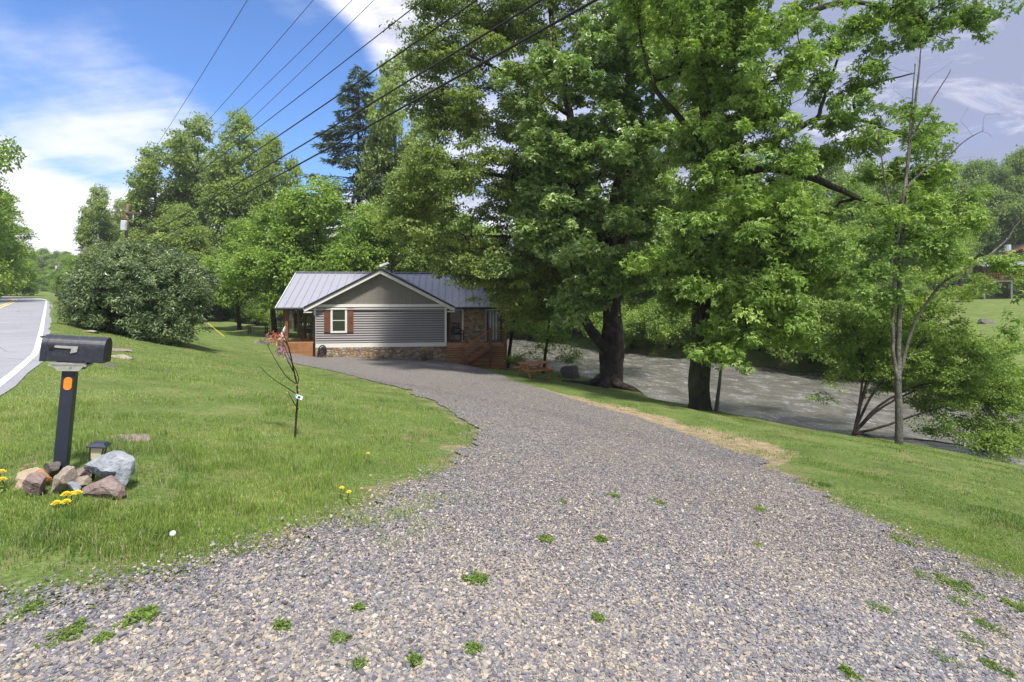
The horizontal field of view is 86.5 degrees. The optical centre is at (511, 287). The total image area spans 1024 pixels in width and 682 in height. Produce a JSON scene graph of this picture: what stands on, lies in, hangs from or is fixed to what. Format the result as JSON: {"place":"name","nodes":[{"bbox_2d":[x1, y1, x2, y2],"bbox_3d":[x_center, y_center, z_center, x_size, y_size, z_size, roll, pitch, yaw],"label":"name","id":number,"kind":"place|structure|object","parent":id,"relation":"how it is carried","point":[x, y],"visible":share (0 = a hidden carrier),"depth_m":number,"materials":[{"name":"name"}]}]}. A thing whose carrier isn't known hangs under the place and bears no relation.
{"place":"outdoors","nodes":[
{"label":"outdoors","id":0,"kind":"place"},
{"bbox_2d":[0,296,51,394],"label":"road","id":1,"kind":"structure","parent":0,"point":[20,320],"depth_m":17.41,"materials":[{"name":"asphalt"}]},
{"bbox_2d":[0,296,46,386],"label":"road edge line","id":2,"kind":"object","parent":1,"relation":"on","point":[14,371],"visible":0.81,"depth_m":11.55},
{"bbox_2d":[0,271,1023,670],"bbox_3d":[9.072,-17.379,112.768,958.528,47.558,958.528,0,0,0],"label":"ground","id":3,"kind":"structure","parent":0,"point":[440,445],"depth_m":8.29,"materials":[{"name":"plant"}]},
{"bbox_2d":[0,135,26,297],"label":"roadside tree","id":4,"kind":"object","parent":3,"relation":"on","point":[5,282],"visible":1,"depth_m":52.16,"materials":[{"name":"green plant"}]},
{"bbox_2d":[0,176,35,297],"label":"roadside tree","id":5,"kind":"object","parent":3,"relation":"on","point":[7,202],"visible":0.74,"depth_m":70.78,"materials":[{"name":"green plant"}]},
{"bbox_2d":[1,203,43,295],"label":"roadside tree","id":6,"kind":"object","parent":3,"relation":"on","point":[26,288],"visible":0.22,"depth_m":95.61,"materials":[{"name":"green plant"}]},
{"bbox_2d":[15,467,43,480],"bbox_3d":[-3.634,1.408,4.082,0.144,0.072,0.172,0,0,0],"label":"rock","id":7,"kind":"object","parent":3,"relation":"on","point":[23,474],"visible":0.46,"depth_m":4.08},
{"bbox_2d":[22,472,46,495],"bbox_3d":[-3.310,1.382,3.796,0.142,0.188,0.110,0,0,14],"label":"rock","id":8,"kind":"object","parent":3,"relation":"on","point":[34,483],"visible":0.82,"depth_m":3.76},
{"bbox_2d":[37,258,61,291],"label":"roadside tree","id":9,"kind":"object","parent":3,"relation":"on","point":[49,268],"visible":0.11,"depth_m":196.89,"materials":[{"name":"green plant"}]},
{"bbox_2d":[43,461,60,476],"bbox_3d":[-3.503,1.392,4.162,0.174,0.134,0.100,0,0,35],"label":"rock","id":10,"kind":"object","parent":3,"relation":"on","point":[52,469],"visible":0.89,"depth_m":4.11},
{"bbox_2d":[40,254,77,291],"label":"roadside tree","id":11,"kind":"object","parent":3,"relation":"on","point":[52,273],"visible":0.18,"depth_m":181.68,"materials":[{"name":"green plant"}]},
{"bbox_2d":[50,466,77,494],"bbox_3d":[-3.187,1.386,3.867,0.141,0.206,0.159,0,0,16],"label":"rock","id":12,"kind":"object","parent":3,"relation":"on","point":[63,477],"visible":0.8,"depth_m":3.83,"materials":[{"name":"stone"}]},
{"bbox_2d":[53,256,74,292],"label":"broadleaf tree","id":13,"kind":"object","parent":3,"relation":"on","point":[57,278],"visible":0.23,"depth_m":65.06,"materials":[{"name":"green plant"}]},
{"bbox_2d":[39,334,111,477],"bbox_3d":[-3.441,0.966,4.227,0.446,1.190,0.193,5,-3,-22],"label":"mailbox","id":14,"kind":"object","parent":3,"relation":"on","point":[71,356],"visible":0.98,"depth_m":4.18,"materials":[{"name":"black metal"}]},
{"bbox_2d":[73,183,122,306],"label":"poplar tree","id":15,"kind":"object","parent":3,"relation":"on","point":[104,227],"visible":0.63,"depth_m":90.70,"materials":[{"name":"green plant"}]},
{"bbox_2d":[86,441,111,481],"bbox_3d":[-3.142,1.339,4.103,0.124,0.342,0.124,10,-3,-20],"label":"solar lantern","id":16,"kind":"object","parent":3,"relation":"on","point":[97,448],"visible":0.73,"depth_m":4.08,"materials":[{"name":"black paint"}]},
{"bbox_2d":[82,475,126,499],"bbox_3d":[-2.867,1.408,3.830,0.322,0.164,0.193,4,0,6],"label":"rock","id":17,"kind":"object","parent":3,"relation":"on","point":[111,486],"visible":0.9,"depth_m":3.76,"materials":[{"name":"stone"}]},
{"bbox_2d":[84,450,135,477],"bbox_3d":[-3.005,1.344,4.031,0.360,0.220,0.135,-18,2,-5],"label":"rock","id":18,"kind":"object","parent":3,"relation":"on","point":[105,465],"visible":0.75,"depth_m":4.02,"materials":[{"name":"stone"}]},
{"bbox_2d":[115,460,133,486],"bbox_3d":[-2.836,1.395,3.975,0.118,0.260,0.088,0,0,-24],"label":"rock","id":19,"kind":"object","parent":3,"relation":"on","point":[124,473],"visible":0.7,"depth_m":3.96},
{"bbox_2d":[111,204,141,313],"bbox_3d":[-31.973,-1.989,44.785,2.500,9.886,0.770,2,0,0],"label":"utility pole","id":20,"kind":"object","parent":3,"relation":"on","point":[123,226],"visible":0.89,"depth_m":44.83,"materials":[{"name":"brown wood"}]},
{"bbox_2d":[141,0,373,211],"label":"power line","id":21,"kind":"object","parent":20,"relation":"attached to","point":[278,93],"visible":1,"depth_m":20.22,"materials":[{"name":"metal"}]},
{"bbox_2d":[126,0,423,223],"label":"power line","id":22,"kind":"object","parent":20,"relation":"attached to","point":[304,92],"visible":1,"depth_m":16.17,"materials":[{"name":"metal"}]},
{"bbox_2d":[125,0,477,234],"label":"power line","id":23,"kind":"object","parent":20,"relation":"attached to","point":[442,23],"visible":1,"depth_m":14.59,"materials":[{"name":"metal"}]},
{"bbox_2d":[129,0,541,243],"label":"power line","id":24,"kind":"object","parent":20,"relation":"attached to","point":[479,37],"visible":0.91,"depth_m":12.99,"materials":[{"name":"metal"}]},
{"bbox_2d":[148,0,597,243],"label":"power line","id":25,"kind":"object","parent":20,"relation":"attached to","point":[502,52],"visible":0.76,"depth_m":11.43,"materials":[{"name":"metal"}]},
{"bbox_2d":[108,434,149,441],"bbox_3d":[-3.838,1.515,5.438,0.404,0.089,0.298,6,-2,-15],"label":"flat rock","id":26,"kind":"object","parent":3,"relation":"on","point":[147,436],"visible":0.45,"depth_m":5.43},
{"bbox_2d":[50,237,221,346],"bbox_3d":[-16.092,0.159,23.894,6.793,4.815,6.415,0,0,0],"label":"laurel bush","id":27,"kind":"object","parent":3,"relation":"on","point":[154,286],"visible":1,"depth_m":22.04,"materials":[{"name":"green plant"}]},
{"bbox_2d":[113,141,188,254],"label":"poplar tree","id":28,"kind":"object","parent":3,"relation":"on","point":[150,172],"visible":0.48,"depth_m":72.08,"materials":[{"name":"green plant"}]},
{"bbox_2d":[146,203,217,268],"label":"poplar tree","id":29,"kind":"object","parent":3,"relation":"on","point":[192,235],"visible":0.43,"depth_m":60.99,"materials":[{"name":"green plant"}]},
{"bbox_2d":[147,111,229,248],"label":"poplar tree","id":30,"kind":"object","parent":3,"relation":"on","point":[184,167],"visible":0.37,"depth_m":74.20,"materials":[{"name":"green plant"}]},
{"bbox_2d":[198,290,244,318],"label":"undergrowth bush","id":31,"kind":"object","parent":3,"relation":"on","point":[215,311],"visible":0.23,"depth_m":68.54,"materials":[{"name":"green plant"}]},
{"bbox_2d":[207,247,244,321],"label":"broadleaf tree","id":32,"kind":"object","parent":3,"relation":"on","point":[220,307],"visible":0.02,"depth_m":65.87,"materials":[{"name":"green plant"}]},
{"bbox_2d":[195,216,265,329],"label":"broadleaf tree","id":33,"kind":"object","parent":3,"relation":"on","point":[232,244],"visible":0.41,"depth_m":50.58,"materials":[{"name":"green plant"}]},
{"bbox_2d":[197,106,280,322],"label":"poplar tree","id":34,"kind":"object","parent":3,"relation":"on","point":[235,208],"visible":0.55,"depth_m":69.54,"materials":[{"name":"green plant"}]},
{"bbox_2d":[229,294,269,324],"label":"undergrowth bush","id":35,"kind":"object","parent":3,"relation":"on","point":[254,311],"visible":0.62,"depth_m":68.23,"materials":[{"name":"green plant"}]},
{"bbox_2d":[212,201,314,335],"bbox_3d":[-20.341,-1.484,45.294,8.910,11.714,8.762,0,0,4],"label":"broadleaf tree","id":36,"kind":"object","parent":3,"relation":"on","point":[260,267],"visible":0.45,"depth_m":43.27,"materials":[{"name":"green plant"}]},
{"bbox_2d":[243,130,303,324],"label":"poplar tree","id":37,"kind":"object","parent":3,"relation":"on","point":[262,194],"visible":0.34,"depth_m":68.86,"materials":[{"name":"green plant"}]},
{"bbox_2d":[254,319,302,436],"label":"tagged sapling","id":38,"kind":"object","parent":3,"relation":"on","point":[297,395],"visible":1,"depth_m":6.29,"materials":[{"name":"brown plant"}]},
{"bbox_2d":[267,310,310,327],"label":"undergrowth bush","id":39,"kind":"object","parent":3,"relation":"on","point":[279,313],"visible":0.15,"depth_m":66.63,"materials":[{"name":"green plant"}]},
{"bbox_2d":[258,173,390,285],"bbox_3d":[-14.775,-2.365,44.368,9.658,13.836,9.498,0,0,44],"label":"broadleaf tree","id":40,"kind":"object","parent":3,"relation":"on","point":[305,212],"visible":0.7,"depth_m":42.18,"materials":[{"name":"green plant"}]},
{"bbox_2d":[261,64,395,321],"bbox_3d":[-17.664,-9.967,62.695,19.846,30.741,20.414,0,0,0],"label":"hemlock tree","id":41,"kind":"object","parent":3,"relation":"on","point":[344,162],"visible":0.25,"depth_m":61.23,"materials":[{"name":"green plant"}]},
{"bbox_2d":[321,200,412,271],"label":"broadleaf tree","id":42,"kind":"object","parent":3,"relation":"on","point":[365,240],"visible":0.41,"depth_m":41.26,"materials":[{"name":"green plant"}]},
{"bbox_2d":[353,49,418,247],"bbox_3d":[-12.900,-9.600,59.665,9.110,33.238,8.945,0,0,14],"label":"poplar tree","id":43,"kind":"object","parent":3,"relation":"on","point":[387,130],"visible":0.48,"depth_m":58.29,"materials":[{"name":"green plant"}]},
{"bbox_2d":[275,268,507,369],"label":"cottage","id":44,"kind":"structure","parent":3,"relation":"on","point":[381,313],"depth_m":31.48,"materials":[{"name":"grey"}]},
{"bbox_2d":[331,308,346,332],"bbox_3d":[-9.884,1.885,31.073,0.910,1.410,0.100,0,0,-6],"label":"window","id":45,"kind":"structure","parent":44,"relation":"in","point":[338,317],"depth_m":31.05,"materials":[{"name":"white glass"}]},
{"bbox_2d":[448,310,461,341],"bbox_3d":[-3.386,2.280,32.324,0.800,1.840,0.090,0,0,-6],"label":"glazed door","id":46,"kind":"structure","parent":44,"relation":"in","point":[453,317],"depth_m":32.32,"materials":[{"name":"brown wood"}]},
{"bbox_2d":[487,310,501,340],"bbox_3d":[-1.053,2.280,32.575,0.910,1.840,0.080,0,0,-6],"label":"patio window","id":47,"kind":"structure","parent":44,"relation":"in","point":[499,333],"depth_m":32.58,"materials":[{"name":"glass"}]},
{"bbox_2d":[378,203,442,271],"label":"poplar tree","id":48,"kind":"object","parent":3,"relation":"on","point":[421,263],"visible":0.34,"depth_m":43.85,"materials":[{"name":"green plant"}]},
{"bbox_2d":[382,107,462,270],"bbox_3d":[-8.545,-5.443,52.321,7.896,24.150,7.752,0,0,43],"label":"poplar tree","id":49,"kind":"object","parent":3,"relation":"on","point":[422,142],"visible":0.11,"depth_m":51.02,"materials":[{"name":"green plant"}]},
{"bbox_2d":[443,210,484,255],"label":"broadleaf tree","id":50,"kind":"object","parent":3,"relation":"on","point":[461,224],"visible":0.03,"depth_m":64.09,"materials":[{"name":"green plant"}]},
{"bbox_2d":[457,221,513,266],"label":"broadleaf tree","id":51,"kind":"object","parent":3,"relation":"on","point":[480,227],"visible":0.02,"depth_m":61.06,"materials":[{"name":"green plant"}]},
{"bbox_2d":[456,238,552,367],"bbox_3d":[-0.547,0.935,34.086,5.758,8.476,5.018,0,0,42],"label":"young tree","id":52,"kind":"object","parent":3,"relation":"on","point":[511,342],"visible":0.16,"depth_m":33.40,"materials":[{"name":"green plant"}]},
{"bbox_2d":[513,361,554,378],"bbox_3d":[1.085,4.112,27.147,1.500,0.762,1.642,0,0,-28],"label":"picnic table","id":53,"kind":"object","parent":3,"relation":"on","point":[521,367],"visible":0.96,"depth_m":27.09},
{"bbox_2d":[500,269,587,372],"bbox_3d":[1.745,1.737,30.788,5.743,6.714,5.369,0,0,0],"label":"young tree","id":54,"kind":"object","parent":3,"relation":"on","point":[550,336],"visible":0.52,"depth_m":30.70,"materials":[{"name":"green plant"}]},
{"bbox_2d":[362,0,767,381],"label":"beech tree","id":55,"kind":"object","parent":3,"relation":"on","point":[458,111],"visible":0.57,"depth_m":25.71,"materials":[{"name":"green plant"}]},
{"bbox_2d":[560,365,579,377],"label":"boulder","id":56,"kind":"object","parent":3,"relation":"on","point":[570,371],"visible":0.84,"depth_m":29.52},
{"bbox_2d":[486,0,712,393],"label":"riverbank tree","id":57,"kind":"object","parent":3,"relation":"on","point":[556,145],"visible":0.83,"depth_m":22.73,"materials":[{"name":"green plant"}]},
{"bbox_2d":[574,303,627,339],"bbox_3d":[8.529,3.167,50.352,5.843,3.956,5.478,0,0,-44],"label":"undergrowth bush","id":58,"kind":"object","parent":3,"relation":"on","point":[596,318],"visible":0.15,"depth_m":49.09,"materials":[{"name":"green plant"}]},
{"bbox_2d":[597,309,665,348],"bbox_3d":[10.385,3.676,47.182,7.034,3.672,6.595,0,0,-16],"label":"undergrowth bush","id":59,"kind":"object","parent":3,"relation":"on","point":[631,335],"visible":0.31,"depth_m":45.43,"materials":[{"name":"green plant"}]},
{"bbox_2d":[621,280,665,317],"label":"broadleaf tree","id":60,"kind":"object","parent":3,"relation":"on","point":[648,299],"visible":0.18,"depth_m":49.12,"materials":[{"name":"green plant"}]},
{"bbox_2d":[607,152,682,306],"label":"broadleaf tree","id":61,"kind":"object","parent":3,"relation":"on","point":[672,172],"visible":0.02,"depth_m":73.19,"materials":[{"name":"green plant"}]},
{"bbox_2d":[628,300,691,348],"bbox_3d":[12.888,3.106,44.633,6.195,4.395,6.608,0,0,-41],"label":"undergrowth bush","id":62,"kind":"object","parent":3,"relation":"on","point":[673,332],"visible":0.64,"depth_m":43.10,"materials":[{"name":"green plant"}]},
{"bbox_2d":[639,210,717,299],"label":"broadleaf tree","id":63,"kind":"object","parent":3,"relation":"on","point":[658,249],"visible":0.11,"depth_m":49.70,"materials":[{"name":"green plant"}]},
{"bbox_2d":[678,301,718,345],"bbox_3d":[15.587,2.958,42.158,5.602,3.869,5.253,0,0,-9],"label":"undergrowth bush","id":64,"kind":"object","parent":3,"relation":"on","point":[686,320],"visible":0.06,"depth_m":41.59,"materials":[{"name":"green plant"}]},
{"bbox_2d":[711,299,730,410],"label":"young tree","id":65,"kind":"object","parent":3,"relation":"on","point":[716,407],"visible":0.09,"depth_m":18.57,"materials":[{"name":"brown plant"}]},
{"bbox_2d":[686,195,766,274],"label":"broadleaf tree","id":66,"kind":"object","parent":3,"relation":"on","point":[719,233],"visible":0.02,"depth_m":49.48,"materials":[{"name":"green plant"}]},
{"bbox_2d":[688,142,765,215],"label":"broadleaf tree","id":67,"kind":"object","parent":3,"relation":"on","point":[760,176],"visible":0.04,"depth_m":69.51,"materials":[{"name":"green plant"}]},
{"bbox_2d":[762,296,855,363],"bbox_3d":[19.965,2.893,36.429,7.350,4.885,6.891,0,0,-18],"label":"undergrowth bush","id":68,"kind":"object","parent":3,"relation":"on","point":[782,353],"visible":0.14,"depth_m":34.90,"materials":[{"name":"green plant"}]},
{"bbox_2d":[602,0,1023,410],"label":"oak tree","id":69,"kind":"object","parent":3,"relation":"on","point":[784,257],"visible":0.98,"depth_m":16.43,"materials":[{"name":"green plant"}]},
{"bbox_2d":[801,176,871,282],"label":"broadleaf tree","id":70,"kind":"object","parent":3,"relation":"on","point":[817,194],"visible":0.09,"depth_m":50.28,"materials":[{"name":"green plant"}]},
{"bbox_2d":[807,156,869,214],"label":"broadleaf tree","id":71,"kind":"object","parent":3,"relation":"on","point":[837,174],"visible":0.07,"depth_m":87.84,"materials":[{"name":"green plant"}]},
{"bbox_2d":[804,253,880,308],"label":"broadleaf tree","id":72,"kind":"object","parent":3,"relation":"on","point":[843,293],"visible":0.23,"depth_m":48.60,"materials":[{"name":"green plant"}]},
{"bbox_2d":[824,175,894,301],"bbox_3d":[34.164,-3.900,55.966,8.533,15.530,8.677,0,0,-23],"label":"broadleaf tree","id":73,"kind":"object","parent":3,"relation":"on","point":[853,214],"visible":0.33,"depth_m":55.02,"materials":[{"name":"green plant"}]},
{"bbox_2d":[806,298,936,369],"bbox_3d":[21.445,2.952,32.948,7.111,4.665,6.667,0,0,-5],"label":"undergrowth bush","id":74,"kind":"object","parent":3,"relation":"on","point":[830,361],"visible":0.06,"depth_m":32.68,"materials":[{"name":"green plant"}]},
{"bbox_2d":[845,155,901,196],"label":"broadleaf tree","id":75,"kind":"object","parent":3,"relation":"on","point":[864,163],"visible":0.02,"depth_m":91.04,"materials":[{"name":"green plant"}]},
{"bbox_2d":[858,181,944,279],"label":"broadleaf tree","id":76,"kind":"object","parent":3,"relation":"on","point":[882,190],"visible":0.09,"depth_m":60.85,"materials":[{"name":"green plant"}]},
{"bbox_2d":[871,270,946,314],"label":"broadleaf tree","id":77,"kind":"object","parent":3,"relation":"on","point":[882,284],"visible":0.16,"depth_m":48.36,"materials":[{"name":"green plant"}]},
{"bbox_2d":[801,265,1023,462],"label":"leaning shrub","id":78,"kind":"object","parent":3,"relation":"on","point":[968,394],"visible":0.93,"depth_m":16.53,"materials":[{"name":"green plant"}]},
{"bbox_2d":[836,25,1023,443],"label":"slender tree","id":79,"kind":"object","parent":3,"relation":"on","point":[897,218],"visible":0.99,"depth_m":15.12,"materials":[{"name":"green plant"}]},
{"bbox_2d":[893,187,975,286],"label":"broadleaf tree","id":80,"kind":"object","parent":3,"relation":"on","point":[962,245],"visible":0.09,"depth_m":63.54,"materials":[{"name":"green plant"}]},
{"bbox_2d":[932,159,990,288],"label":"broadleaf tree","id":81,"kind":"object","parent":3,"relation":"on","point":[962,187],"visible":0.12,"depth_m":89.58,"materials":[{"name":"green plant"}]},
{"bbox_2d":[943,157,1018,280],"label":"broadleaf tree","id":82,"kind":"object","parent":3,"relation":"on","point":[974,171],"visible":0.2,"depth_m":96.31,"materials":[{"name":"green plant"}]},
{"bbox_2d":[958,200,1006,285],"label":"broadleaf tree","id":83,"kind":"object","parent":3,"relation":"on","point":[993,234],"visible":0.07,"depth_m":91.71,"materials":[{"name":"green plant"}]},
{"bbox_2d":[972,224,1018,258],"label":"broadleaf tree","id":84,"kind":"object","parent":3,"relation":"on","point":[981,255],"visible":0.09,"depth_m":94.12,"materials":[{"name":"green plant"}]},
{"bbox_2d":[973,244,1023,299],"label":"log house","id":85,"kind":"structure","parent":3,"relation":"on","point":[983,270],"depth_m":75.71,"materials":[{"name":"wood"}]},
{"bbox_2d":[985,164,1012,186],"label":"broadleaf tree","id":86,"kind":"object","parent":3,"relation":"on","point":[996,173],"visible":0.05,"depth_m":103.42,"materials":[{"name":"green plant"}]},
{"bbox_2d":[979,183,1023,254],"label":"broadleaf tree","id":87,"kind":"object","parent":3,"relation":"on","point":[1005,216],"visible":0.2,"depth_m":92.56,"materials":[{"name":"green plant"}]},
{"bbox_2d":[991,173,1023,247],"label":"broadleaf tree","id":88,"kind":"object","parent":3,"relation":"on","point":[1014,199],"visible":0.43,"depth_m":92.73,"materials":[{"name":"green plant"}]},
{"bbox_2d":[999,144,1023,187],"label":"broadleaf tree","id":89,"kind":"object","parent":3,"relation":"on","point":[1016,159],"visible":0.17,"depth_m":100.35,"materials":[{"name":"green plant"}]},
{"bbox_2d":[0,0,1023,257],"label":"sky","id":90,"kind":"structure","parent":0,"point":[85,85],"materials":[{"name":"blue"}]},
{"bbox_2d":[3,353,1023,681],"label":"driveway","id":91,"kind":"structure","parent":0,"point":[477,381],"depth_m":6.68,"materials":[{"name":"gravel"}]},
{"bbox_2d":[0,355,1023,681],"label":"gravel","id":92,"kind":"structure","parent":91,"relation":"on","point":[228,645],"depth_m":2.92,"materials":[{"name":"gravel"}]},
{"bbox_2d":[0,596,61,628],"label":"weed","id":93,"kind":"object","parent":92,"relation":"on","point":[35,607],"visible":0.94,"depth_m":2.39,"materials":[{"name":"green plant"}]},
{"bbox_2d":[31,605,100,648],"bbox_3d":[-1.808,1.424,2.274,0.159,0.054,0.296,0,0,9],"label":"weed","id":94,"kind":"object","parent":92,"relation":"on","point":[66,632],"visible":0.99,"depth_m":2.23,"materials":[{"name":"green plant"}]},
{"bbox_2d":[88,626,116,644],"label":"weed","id":95,"kind":"object","parent":92,"relation":"on","point":[105,636],"visible":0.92,"depth_m":2.20,"materials":[{"name":"green plant"}]},
{"bbox_2d":[113,604,163,628],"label":"weed","id":96,"kind":"object","parent":92,"relation":"on","point":[144,613],"visible":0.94,"depth_m":2.36,"materials":[{"name":"green plant"}]},
{"bbox_2d":[270,615,291,632],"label":"weed","id":97,"kind":"object","parent":92,"relation":"on","point":[284,623],"visible":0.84,"depth_m":2.42,"materials":[{"name":"green plant"}]},
{"bbox_2d":[327,629,352,646],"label":"weed","id":98,"kind":"object","parent":92,"relation":"on","point":[335,637],"visible":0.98,"depth_m":2.38,"materials":[{"name":"green plant"}]},
{"bbox_2d":[406,649,423,668],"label":"weed","id":99,"kind":"object","parent":92,"relation":"on","point":[415,657],"visible":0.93,"depth_m":2.28,"materials":[{"name":"green plant"}]},
{"bbox_2d":[464,640,485,654],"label":"weed","id":100,"kind":"object","parent":92,"relation":"on","point":[474,647],"visible":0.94,"depth_m":2.41,"materials":[{"name":"green plant"}]},
{"bbox_2d":[462,567,488,585],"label":"weed","id":101,"kind":"object","parent":92,"relation":"on","point":[478,578],"visible":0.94,"depth_m":3.12,"materials":[{"name":"green plant"}]},
{"bbox_2d":[838,662,863,681],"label":"weed","id":102,"kind":"object","parent":92,"relation":"on","point":[849,672],"visible":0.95,"depth_m":2.53,"materials":[{"name":"green plant"}]},
{"bbox_2d":[929,570,985,599],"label":"weed","id":103,"kind":"object","parent":92,"relation":"on","point":[946,579],"visible":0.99,"depth_m":4.04,"materials":[{"name":"green plant"}]},
{"bbox_2d":[976,657,1022,679],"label":"weed","id":104,"kind":"object","parent":92,"relation":"on","point":[993,664],"visible":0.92,"depth_m":2.79,"materials":[{"name":"green plant"}]},
{"bbox_2d":[966,611,1011,638],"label":"weed","id":105,"kind":"object","parent":91,"relation":"on","point":[982,622],"visible":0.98,"depth_m":3.44,"materials":[{"name":"green plant"}]},
{"bbox_2d":[997,596,1023,612],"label":"weed","id":106,"kind":"object","parent":91,"relation":"on","point":[1020,606],"visible":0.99,"depth_m":3.79,"materials":[{"name":"green plant"}]},
{"bbox_2d":[507,336,1023,465],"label":"river water","id":107,"kind":"structure","parent":0,"point":[774,394],"depth_m":28.57,"materials":[{"name":"liquid"}]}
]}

